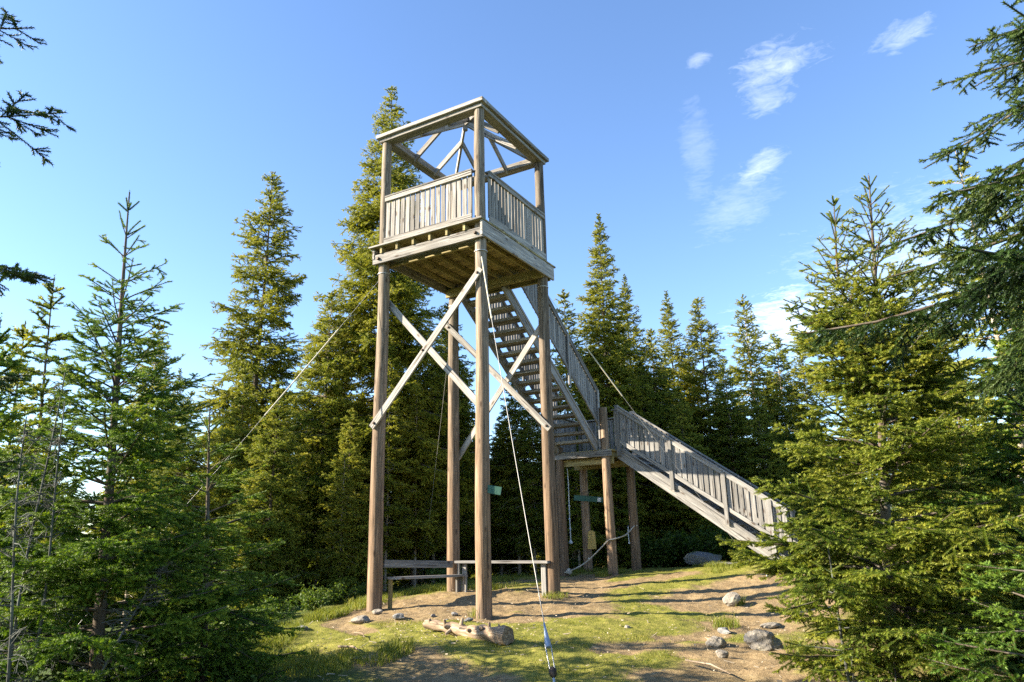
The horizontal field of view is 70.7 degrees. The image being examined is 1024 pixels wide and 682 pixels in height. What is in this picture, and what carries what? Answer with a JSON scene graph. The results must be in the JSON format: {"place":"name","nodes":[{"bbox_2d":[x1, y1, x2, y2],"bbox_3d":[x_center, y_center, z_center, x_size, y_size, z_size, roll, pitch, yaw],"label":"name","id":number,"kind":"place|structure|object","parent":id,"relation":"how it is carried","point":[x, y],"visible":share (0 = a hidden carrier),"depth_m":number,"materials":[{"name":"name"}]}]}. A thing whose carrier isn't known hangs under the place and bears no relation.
{"place":"outdoors","nodes":[
{"label":"outdoors","id":0,"kind":"place"},
{"bbox_2d":[0,0,1023,539],"label":"sky","id":1,"kind":"structure","parent":0,"point":[709,140],"materials":[{"name":"blue"}]},
{"bbox_2d":[17,555,1019,681],"bbox_3d":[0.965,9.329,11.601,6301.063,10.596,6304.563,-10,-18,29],"label":"ground","id":2,"kind":"structure","parent":0,"point":[427,662],"depth_m":10.42,"materials":[{"name":"soil"}]},
{"bbox_2d":[0,417,50,681],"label":"dead tree","id":3,"kind":"object","parent":2,"relation":"on","point":[12,587],"visible":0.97,"depth_m":5.78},
{"bbox_2d":[2,413,55,631],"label":"spruce tree","id":4,"kind":"object","parent":2,"relation":"on","point":[20,486],"visible":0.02,"depth_m":21.28,"materials":[{"name":"green plant"}]},
{"bbox_2d":[0,320,60,665],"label":"spruce tree","id":5,"kind":"object","parent":2,"relation":"on","point":[20,407],"visible":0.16,"depth_m":9.68,"materials":[{"name":"green plant"}]},
{"bbox_2d":[0,372,71,681],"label":"dead tree","id":6,"kind":"object","parent":2,"relation":"on","point":[31,532],"visible":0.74,"depth_m":6.26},
{"bbox_2d":[0,6,76,474],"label":"spruce tree","id":7,"kind":"object","parent":2,"relation":"on","point":[14,272],"visible":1,"depth_m":4.70,"materials":[{"name":"green plant"}]},
{"bbox_2d":[0,312,88,681],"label":"spruce tree","id":8,"kind":"object","parent":2,"relation":"on","point":[8,419],"visible":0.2,"depth_m":7.68,"materials":[{"name":"green plant"}]},
{"bbox_2d":[0,401,93,681],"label":"conifer tree","id":9,"kind":"object","parent":2,"relation":"on","point":[58,440],"visible":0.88,"depth_m":6.20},
{"bbox_2d":[0,274,94,676],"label":"spruce tree","id":10,"kind":"object","parent":2,"relation":"on","point":[43,390],"visible":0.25,"depth_m":9.37,"materials":[{"name":"green plant"}]},
{"bbox_2d":[54,486,118,634],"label":"spruce tree","id":11,"kind":"object","parent":2,"relation":"on","point":[81,622],"visible":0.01,"depth_m":23.33,"materials":[{"name":"green plant"}]},
{"bbox_2d":[38,652,151,680],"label":"shrub","id":12,"kind":"object","parent":2,"relation":"on","point":[81,653],"visible":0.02,"depth_m":7.53,"materials":[{"name":"green plant"}]},
{"bbox_2d":[59,560,185,681],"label":"dead tree","id":13,"kind":"object","parent":2,"relation":"on","point":[151,587],"visible":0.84,"depth_m":6.26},
{"bbox_2d":[0,190,247,681],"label":"spruce tree","id":14,"kind":"object","parent":2,"relation":"on","point":[103,559],"visible":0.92,"depth_m":6.65,"materials":[{"name":"green plant"}]},
{"bbox_2d":[106,437,151,619],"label":"spruce tree","id":15,"kind":"object","parent":2,"relation":"on","point":[112,573],"visible":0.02,"depth_m":22.76,"materials":[{"name":"green plant"}]},
{"bbox_2d":[78,318,180,623],"bbox_3d":[-9.301,3.104,17.974,2.246,7.731,2.175,8,-18,-30],"label":"spruce tree","id":16,"kind":"object","parent":2,"relation":"on","point":[153,365],"visible":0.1,"depth_m":18.16,"materials":[{"name":"green plant"}]},
{"bbox_2d":[109,368,189,625],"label":"spruce tree","id":17,"kind":"object","parent":2,"relation":"on","point":[178,378],"visible":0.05,"depth_m":23.91,"materials":[{"name":"green plant"}]},
{"bbox_2d":[129,390,226,594],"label":"spruce tree","id":18,"kind":"object","parent":2,"relation":"on","point":[191,466],"visible":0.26,"depth_m":15.57,"materials":[{"name":"green plant"}]},
{"bbox_2d":[58,406,308,681],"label":"spruce tree","id":19,"kind":"object","parent":2,"relation":"on","point":[269,629],"visible":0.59,"depth_m":7.83,"materials":[{"name":"green plant"}]},
{"bbox_2d":[158,642,243,680],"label":"shrub","id":20,"kind":"object","parent":2,"relation":"on","point":[196,661],"visible":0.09,"depth_m":8.09,"materials":[{"name":"green plant"}]},
{"bbox_2d":[155,623,255,655],"bbox_3d":[-3.674,3.861,9.096,1.142,0.580,1.139,-8,-17,21],"label":"shrub","id":21,"kind":"object","parent":2,"relation":"on","point":[197,644],"visible":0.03,"depth_m":9.12,"materials":[{"name":"green plant"}]},
{"bbox_2d":[188,365,280,609],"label":"spruce tree","id":22,"kind":"object","parent":2,"relation":"on","point":[244,400],"visible":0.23,"depth_m":18.54,"materials":[{"name":"green plant"}]},
{"bbox_2d":[157,171,314,589],"bbox_3d":[-8.018,1.124,22.607,4.997,14.294,4.808,7,-18,-26],"label":"spruce tree","id":23,"kind":"object","parent":2,"relation":"on","point":[241,349],"visible":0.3,"depth_m":22.80,"materials":[{"name":"green plant"}]},
{"bbox_2d":[191,649,290,681],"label":"shrub","id":24,"kind":"object","parent":2,"relation":"on","point":[232,677],"visible":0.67,"depth_m":7.38,"materials":[{"name":"green plant"}]},
{"bbox_2d":[216,349,272,516],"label":"spruce tree","id":25,"kind":"object","parent":2,"relation":"on","point":[260,384],"visible":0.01,"depth_m":22.88,"materials":[{"name":"green plant"}]},
{"bbox_2d":[210,378,321,609],"bbox_3d":[-5.621,3.667,16.848,2.452,5.724,2.591,3,-16,-15],"label":"spruce tree","id":26,"kind":"object","parent":2,"relation":"on","point":[285,559],"visible":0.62,"depth_m":16.51,"materials":[{"name":"green plant"}]},
{"bbox_2d":[250,599,285,624],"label":"shrub","id":27,"kind":"object","parent":2,"relation":"on","point":[274,618],"visible":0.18,"depth_m":12.18,"materials":[{"name":"green plant"}]},
{"bbox_2d":[247,592,302,616],"bbox_3d":[-4.332,4.826,13.097,0.922,0.559,0.914,-11,-19,32],"label":"shrub","id":28,"kind":"object","parent":2,"relation":"on","point":[281,609],"visible":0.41,"depth_m":13.05,"materials":[{"name":"green plant"}]},
{"bbox_2d":[287,580,332,610],"bbox_3d":[-3.852,4.931,13.903,0.980,0.599,0.987,-6,-16,17],"label":"shrub","id":29,"kind":"object","parent":2,"relation":"on","point":[312,601],"visible":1,"depth_m":13.82,"materials":[{"name":"green plant"}]},
{"bbox_2d":[256,289,368,593],"bbox_3d":[-5.038,2.587,19.353,3.486,8.437,3.286,-3,-16,5],"label":"spruce tree","id":30,"kind":"object","parent":2,"relation":"on","point":[328,398],"visible":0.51,"depth_m":19.16,"materials":[{"name":"green plant"}]},
{"bbox_2d":[292,380,363,593],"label":"spruce tree","id":31,"kind":"object","parent":2,"relation":"on","point":[309,567],"visible":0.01,"depth_m":20.26,"materials":[{"name":"green plant"}]},
{"bbox_2d":[319,452,360,585],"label":"spruce tree","id":32,"kind":"object","parent":2,"relation":"on","point":[340,566],"visible":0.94,"depth_m":16.84,"materials":[{"name":"green plant"}]},
{"bbox_2d":[320,578,362,604],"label":"shrub","id":33,"kind":"object","parent":2,"relation":"on","point":[339,595],"visible":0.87,"depth_m":14.85,"materials":[{"name":"green plant"}]},
{"bbox_2d":[302,408,393,597],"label":"spruce tree","id":34,"kind":"object","parent":2,"relation":"on","point":[360,573],"visible":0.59,"depth_m":17.47,"materials":[{"name":"green plant"}]},
{"bbox_2d":[351,615,369,623],"bbox_3d":[-2.462,4.519,11.672,0.324,0.146,0.301,-8,-17,23],"label":"stone","id":35,"kind":"object","parent":2,"relation":"on","point":[360,619],"visible":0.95,"depth_m":11.59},
{"bbox_2d":[349,578,387,596],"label":"shrub","id":36,"kind":"object","parent":2,"relation":"on","point":[364,590],"visible":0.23,"depth_m":15.76,"materials":[{"name":"green plant"}]},
{"bbox_2d":[273,86,474,569],"bbox_3d":[-3.737,-0.782,21.726,5.872,15.919,5.816,-3,-16,7],"label":"spruce tree","id":37,"kind":"object","parent":2,"relation":"on","point":[405,291],"visible":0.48,"depth_m":20.80,"materials":[{"name":"green plant"}]},
{"bbox_2d":[359,358,421,590],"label":"spruce tree","id":38,"kind":"object","parent":2,"relation":"on","point":[391,515],"visible":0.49,"depth_m":18.45,"materials":[{"name":"green plant"}]},
{"bbox_2d":[392,613,404,619],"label":"stone","id":39,"kind":"object","parent":2,"relation":"on","point":[399,616],"visible":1,"depth_m":11.70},
{"bbox_2d":[383,556,435,586],"bbox_3d":[-4.109,7.628,30.199,4.248,9.915,4.488,-10,-18,29],"label":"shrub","id":40,"kind":"object","parent":2,"relation":"on","point":[394,572],"visible":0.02,"depth_m":28.71,"materials":[{"name":"green plant"}]},
{"bbox_2d":[390,379,446,586],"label":"spruce tree","id":41,"kind":"object","parent":2,"relation":"on","point":[425,542],"visible":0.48,"depth_m":19.31,"materials":[{"name":"green plant"}]},
{"bbox_2d":[383,560,467,609],"bbox_3d":[-1.604,4.641,13.859,0.348,0.902,2.328,-10,-18,28],"label":"bench","id":42,"kind":"object","parent":2,"relation":"on","point":[458,576],"visible":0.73,"depth_m":13.77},
{"bbox_2d":[410,344,474,582],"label":"spruce tree","id":43,"kind":"object","parent":2,"relation":"on","point":[463,525],"visible":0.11,"depth_m":21.38,"materials":[{"name":"green plant"}]},
{"bbox_2d":[420,554,467,584],"bbox_3d":[-1.668,5.615,17.601,1.317,0.798,1.306,10,-19,-34],"label":"shrub","id":44,"kind":"object","parent":2,"relation":"on","point":[438,571],"visible":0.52,"depth_m":17.36,"materials":[{"name":"green plant"}]},
{"bbox_2d":[416,311,474,578],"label":"spruce tree","id":45,"kind":"object","parent":2,"relation":"on","point":[466,553],"visible":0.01,"depth_m":22.79,"materials":[{"name":"green plant"}]},
{"bbox_2d":[419,302,504,577],"bbox_3d":[-2.083,3.061,22.984,3.524,9.047,3.738,-10,-18,29],"label":"spruce tree","id":46,"kind":"object","parent":2,"relation":"on","point":[465,400],"visible":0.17,"depth_m":22.80,"materials":[{"name":"green plant"}]},
{"bbox_2d":[422,618,513,644],"bbox_3d":[-0.666,3.930,9.832,0.286,0.286,1.738,14,-22,-43],"label":"log","id":47,"kind":"object","parent":2,"relation":"on","point":[502,634],"visible":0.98,"depth_m":9.58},
{"bbox_2d":[468,423,510,577],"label":"spruce tree","id":48,"kind":"object","parent":2,"relation":"on","point":[474,575],"depth_m":27.37,"materials":[{"name":"green plant"}]},
{"bbox_2d":[474,416,525,575],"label":"spruce tree","id":49,"kind":"object","parent":2,"relation":"on","point":[500,556],"visible":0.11,"depth_m":22.98,"materials":[{"name":"green plant"}]},
{"bbox_2d":[454,560,549,595],"bbox_3d":[-0.187,4.706,14.239,2.140,0.725,0.240,-10,-18,29],"label":"bench","id":50,"kind":"object","parent":2,"relation":"on","point":[543,563],"visible":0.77,"depth_m":14.07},
{"bbox_2d":[491,420,531,575],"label":"spruce tree","id":51,"kind":"object","parent":2,"relation":"on","point":[495,566],"visible":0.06,"depth_m":25.29,"materials":[{"name":"green plant"}]},
{"bbox_2d":[489,368,543,574],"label":"spruce tree","id":52,"kind":"object","parent":2,"relation":"on","point":[501,503],"visible":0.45,"depth_m":22.38,"materials":[{"name":"green plant"}]},
{"bbox_2d":[496,395,555,574],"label":"spruce tree","id":53,"kind":"object","parent":2,"relation":"on","point":[526,448],"visible":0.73,"depth_m":21.39,"materials":[{"name":"green plant"}]},
{"bbox_2d":[515,552,537,574],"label":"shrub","id":54,"kind":"object","parent":2,"relation":"on","point":[530,569],"visible":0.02,"depth_m":29.84,"materials":[{"name":"green plant"}]},
{"bbox_2d":[529,549,545,574],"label":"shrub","id":55,"kind":"object","parent":2,"relation":"on","point":[537,558],"visible":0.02,"depth_m":32.67,"materials":[{"name":"green plant"}]},
{"bbox_2d":[269,584,840,681],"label":"wood chips","id":56,"kind":"object","parent":2,"relation":"on","point":[533,634],"visible":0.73,"depth_m":10.01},
{"bbox_2d":[528,289,615,570],"bbox_3d":[1.707,2.661,23.046,2.698,9.287,2.613,6,-17,-25],"label":"spruce tree","id":57,"kind":"object","parent":2,"relation":"on","point":[580,403],"visible":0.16,"depth_m":23.35,"materials":[{"name":"green plant"}]},
{"bbox_2d":[366,96,797,619],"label":"lookout tower","id":58,"kind":"structure","parent":2,"relation":"on","point":[420,246],"depth_m":15.33,"materials":[{"name":"brown wood"}]},
{"bbox_2d":[60,272,389,630],"bbox_3d":[-4.861,1.874,13.024,5.092,6.908,0.246,3,-16,-13],"label":"guy wire","id":59,"kind":"object","parent":58,"relation":"attached to","point":[297,376],"visible":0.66,"depth_m":13.57,"materials":[{"name":"metal"}]},
{"bbox_2d":[486,485,501,494],"bbox_3d":[-0.310,2.498,12.104,0.280,0.182,0.047,-3,-16,8],"label":"trail sign","id":60,"kind":"object","parent":58,"relation":"attached to","point":[496,490],"visible":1,"depth_m":12.10,"materials":[{"name":"metal"}]},
{"bbox_2d":[474,249,556,681],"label":"guy wire","id":61,"kind":"object","parent":58,"relation":"attached to","point":[552,669],"visible":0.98,"depth_m":8.14,"materials":[{"name":"metal"}]},
{"bbox_2d":[567,468,572,543],"bbox_3d":[1.551,4.460,19.518,0.109,2.007,0.096,-10,-18,29],"label":"climbing rope","id":62,"kind":"object","parent":58,"relation":"hanging from","point":[570,542],"visible":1,"depth_m":19.48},
{"bbox_2d":[574,495,602,502],"bbox_3d":[2.111,4.375,20.007,0.877,0.249,0.043,-10,-18,29],"label":"sign","id":63,"kind":"object","parent":58,"relation":"attached to","point":[587,498],"visible":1,"depth_m":19.99,"materials":[{"name":"metal"}]},
{"bbox_2d":[588,530,595,548],"bbox_3d":[2.172,5.419,19.679,0.240,0.490,0.039,-10,-18,29],"label":"yellow board","id":64,"kind":"object","parent":58,"relation":"attached to","point":[591,540],"visible":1,"depth_m":19.66,"materials":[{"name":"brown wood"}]},
{"bbox_2d":[564,525,637,574],"bbox_3d":[2.312,5.341,18.478,2.176,1.216,1.037,0,-16,-6],"label":"slack rope","id":65,"kind":"object","parent":58,"relation":"attached to","point":[569,571],"visible":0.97,"depth_m":18.34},
{"bbox_2d":[537,285,767,575],"bbox_3d":[2.943,2.010,15.111,4.809,6.358,0.246,3,-16,-13],"label":"guy wire","id":66,"kind":"object","parent":58,"relation":"attached to","point":[624,398],"visible":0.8,"depth_m":15.26,"materials":[{"name":"metal"}]},
{"bbox_2d":[563,409,605,568],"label":"spruce tree","id":67,"kind":"object","parent":2,"relation":"on","point":[576,529],"visible":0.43,"depth_m":20.88,"materials":[{"name":"green plant"}]},
{"bbox_2d":[569,549,606,568],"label":"shrub","id":68,"kind":"object","parent":2,"relation":"on","point":[575,561],"visible":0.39,"depth_m":20.96,"materials":[{"name":"green plant"}]},
{"bbox_2d":[572,213,672,565],"bbox_3d":[3.164,1.412,24.428,4.230,12.474,4.198,-6,-17,18],"label":"spruce tree","id":69,"kind":"object","parent":2,"relation":"on","point":[608,354],"visible":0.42,"depth_m":24.06,"materials":[{"name":"green plant"}]},
{"bbox_2d":[592,426,657,568],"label":"spruce tree","id":70,"kind":"object","parent":2,"relation":"on","point":[623,550],"visible":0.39,"depth_m":21.58,"materials":[{"name":"green plant"}]},
{"bbox_2d":[609,273,662,562],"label":"spruce tree","id":71,"kind":"object","parent":2,"relation":"on","point":[635,331],"visible":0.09,"depth_m":26.55,"materials":[{"name":"green plant"}]},
{"bbox_2d":[620,360,696,567],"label":"spruce tree","id":72,"kind":"object","parent":2,"relation":"on","point":[652,419],"visible":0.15,"depth_m":24.37,"materials":[{"name":"green plant"}]},
{"bbox_2d":[640,529,688,567],"bbox_3d":[4.437,6.054,21.017,1.589,1.168,2.019,-1,-16,-2],"label":"shrub","id":73,"kind":"object","parent":2,"relation":"on","point":[662,555],"visible":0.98,"depth_m":20.76,"materials":[{"name":"green plant"}]},
{"bbox_2d":[638,328,699,534],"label":"spruce tree","id":74,"kind":"object","parent":2,"relation":"on","point":[664,393],"visible":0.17,"depth_m":25.33,"materials":[{"name":"green plant"}]},
{"bbox_2d":[651,290,709,479],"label":"spruce tree","id":75,"kind":"object","parent":2,"relation":"on","point":[668,334],"visible":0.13,"depth_m":28.07,"materials":[{"name":"green plant"}]},
{"bbox_2d":[652,522,729,566],"bbox_3d":[5.139,5.938,21.168,1.986,1.461,2.524,9,-19,-32],"label":"shrub","id":76,"kind":"object","parent":2,"relation":"on","point":[691,545],"visible":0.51,"depth_m":20.91,"materials":[{"name":"green plant"}]},
{"bbox_2d":[649,384,733,566],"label":"spruce tree","id":77,"kind":"object","parent":2,"relation":"on","point":[682,509],"visible":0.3,"depth_m":22.67,"materials":[{"name":"green plant"}]},
{"bbox_2d":[677,349,712,443],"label":"spruce tree","id":78,"kind":"object","parent":2,"relation":"on","point":[687,390],"visible":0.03,"depth_m":27.38,"materials":[{"name":"green plant"}]},
{"bbox_2d":[683,551,721,566],"bbox_3d":[5.134,5.901,19.421,0.984,0.447,0.621,-1,-18,20],"label":"boulder","id":79,"kind":"object","parent":2,"relation":"on","point":[693,558],"visible":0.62,"depth_m":19.25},
{"bbox_2d":[685,659,730,673],"bbox_3d":[2.145,3.540,7.854,0.071,0.062,0.724,7,-18,-26],"label":"stick","id":80,"kind":"object","parent":2,"relation":"on","point":[693,661],"visible":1,"depth_m":7.92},
{"bbox_2d":[705,636,726,647],"bbox_3d":[2.642,3.900,9.345,0.268,0.150,0.214,-6,-17,18],"label":"rock","id":81,"kind":"object","parent":2,"relation":"on","point":[716,642],"visible":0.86,"depth_m":9.27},
{"bbox_2d":[677,297,755,535],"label":"spruce tree","id":82,"kind":"object","parent":2,"relation":"on","point":[701,374],"visible":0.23,"depth_m":26.45,"materials":[{"name":"green plant"}]},
{"bbox_2d":[715,649,728,657],"bbox_3d":[2.514,3.748,8.620,0.155,0.111,0.115,-4,-16,10],"label":"rock","id":83,"kind":"object","parent":2,"relation":"on","point":[721,653],"visible":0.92,"depth_m":8.59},
{"bbox_2d":[691,526,756,561],"bbox_3d":[6.174,5.724,20.295,2.272,1.314,1.787,4,-16,-17],"label":"shrub","id":84,"kind":"object","parent":2,"relation":"on","point":[722,550],"visible":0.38,"depth_m":20.20,"materials":[{"name":"green plant"}]},
{"bbox_2d":[717,627,730,633],"bbox_3d":[3.052,4.154,10.318,0.187,0.107,0.297,11,-20,-36],"label":"rock","id":85,"kind":"object","parent":2,"relation":"on","point":[723,630],"visible":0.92,"depth_m":10.26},
{"bbox_2d":[722,592,740,606],"bbox_3d":[3.905,4.605,12.832,0.347,0.275,0.282,5,-34,-21],"label":"rock","id":86,"kind":"object","parent":2,"relation":"on","point":[731,599],"visible":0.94,"depth_m":12.75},
{"bbox_2d":[702,358,770,550],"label":"spruce tree","id":87,"kind":"object","parent":2,"relation":"on","point":[732,428],"visible":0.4,"depth_m":24.68,"materials":[{"name":"green plant"}]},
{"bbox_2d":[726,294,795,487],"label":"spruce tree","id":88,"kind":"object","parent":2,"relation":"on","point":[748,350],"visible":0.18,"depth_m":29.03,"materials":[{"name":"green plant"}]},
{"bbox_2d":[743,629,782,650],"bbox_3d":[3.197,3.821,9.179,0.469,0.287,0.351,-7,-17,21],"label":"rock","id":89,"kind":"object","parent":2,"relation":"on","point":[761,640],"visible":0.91,"depth_m":9.10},
{"bbox_2d":[760,622,781,627],"bbox_3d":[3.925,4.302,10.933,0.440,0.077,0.206,11,-20,-37],"label":"rock","id":90,"kind":"object","parent":2,"relation":"on","point":[770,625],"visible":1,"depth_m":10.85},
{"bbox_2d":[734,385,811,559],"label":"spruce tree","id":91,"kind":"object","parent":2,"relation":"on","point":[776,472],"visible":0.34,"depth_m":23.34,"materials":[{"name":"green plant"}]},
{"bbox_2d":[752,332,825,519],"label":"spruce tree","id":92,"kind":"object","parent":2,"relation":"on","point":[776,406],"visible":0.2,"depth_m":27.24,"materials":[{"name":"green plant"}]},
{"bbox_2d":[783,348,851,562],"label":"spruce tree","id":93,"kind":"object","parent":2,"relation":"on","point":[797,409],"visible":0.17,"depth_m":24.92,"materials":[{"name":"green plant"}]},
{"bbox_2d":[783,539,900,681],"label":"sapling","id":94,"kind":"object","parent":2,"relation":"on","point":[822,636],"visible":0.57,"depth_m":6.29,"materials":[{"name":"plant"}]},
{"bbox_2d":[823,387,912,562],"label":"spruce tree","id":95,"kind":"object","parent":2,"relation":"on","point":[895,514],"visible":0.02,"depth_m":19.20,"materials":[{"name":"green plant"}]},
{"bbox_2d":[715,173,1023,681],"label":"spruce tree","id":96,"kind":"object","parent":2,"relation":"on","point":[945,545],"visible":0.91,"depth_m":6.68,"materials":[{"name":"green plant"}]},
{"bbox_2d":[795,0,1023,408],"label":"spruce tree","id":97,"kind":"object","parent":2,"relation":"on","point":[987,197],"visible":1,"depth_m":5.14,"materials":[{"name":"green plant"}]},
{"bbox_2d":[891,422,928,505],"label":"spruce tree","id":98,"kind":"object","parent":2,"relation":"on","point":[908,469],"visible":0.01,"depth_m":23.56,"materials":[{"name":"green plant"}]},
{"bbox_2d":[897,311,981,517],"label":"spruce tree","id":99,"kind":"object","parent":2,"relation":"on","point":[912,487],"visible":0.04,"depth_m":16.18,"materials":[{"name":"green plant"}]},
{"bbox_2d":[858,365,1023,660],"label":"spruce tree","id":100,"kind":"object","parent":2,"relation":"on","point":[975,422],"visible":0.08,"depth_m":8.59,"materials":[{"name":"green plant"}]},
{"bbox_2d":[905,323,1023,673],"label":"spruce tree","id":101,"kind":"object","parent":2,"relation":"on","point":[1010,479],"visible":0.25,"depth_m":7.69,"materials":[{"name":"green plant"}]},
{"bbox_2d":[906,146,1023,520],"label":"spruce tree","id":102,"kind":"object","parent":2,"relation":"on","point":[976,340],"visible":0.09,"depth_m":11.39,"materials":[{"name":"green plant"}]},
{"bbox_2d":[909,521,1023,681],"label":"spruce tree","id":103,"kind":"object","parent":2,"relation":"on","point":[982,672],"visible":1,"depth_m":5.23,"materials":[{"name":"green plant"}]},
{"bbox_2d":[925,644,1021,681],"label":"shrub","id":104,"kind":"object","parent":2,"relation":"on","point":[949,678],"visible":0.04,"depth_m":6.42,"materials":[{"name":"green plant"}]},
{"bbox_2d":[945,647,1023,681],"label":"shrub","id":105,"kind":"object","parent":2,"relation":"on","point":[1013,665],"visible":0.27,"depth_m":5.80,"materials":[{"name":"green plant"}]},
{"bbox_2d":[1002,332,1023,514],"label":"spruce tree","id":106,"kind":"object","parent":2,"relation":"on","point":[1021,422],"visible":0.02,"depth_m":12.85,"materials":[{"name":"green plant"}]},
{"bbox_2d":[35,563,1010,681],"bbox_3d":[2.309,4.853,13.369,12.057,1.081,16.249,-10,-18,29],"label":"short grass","id":107,"kind":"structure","parent":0,"point":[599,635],"depth_m":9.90,"materials":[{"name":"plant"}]},
{"bbox_2d":[139,560,960,681],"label":"tall grass","id":108,"kind":"structure","parent":0,"point":[295,661],"depth_m":10.20,"materials":[{"name":"plant"}]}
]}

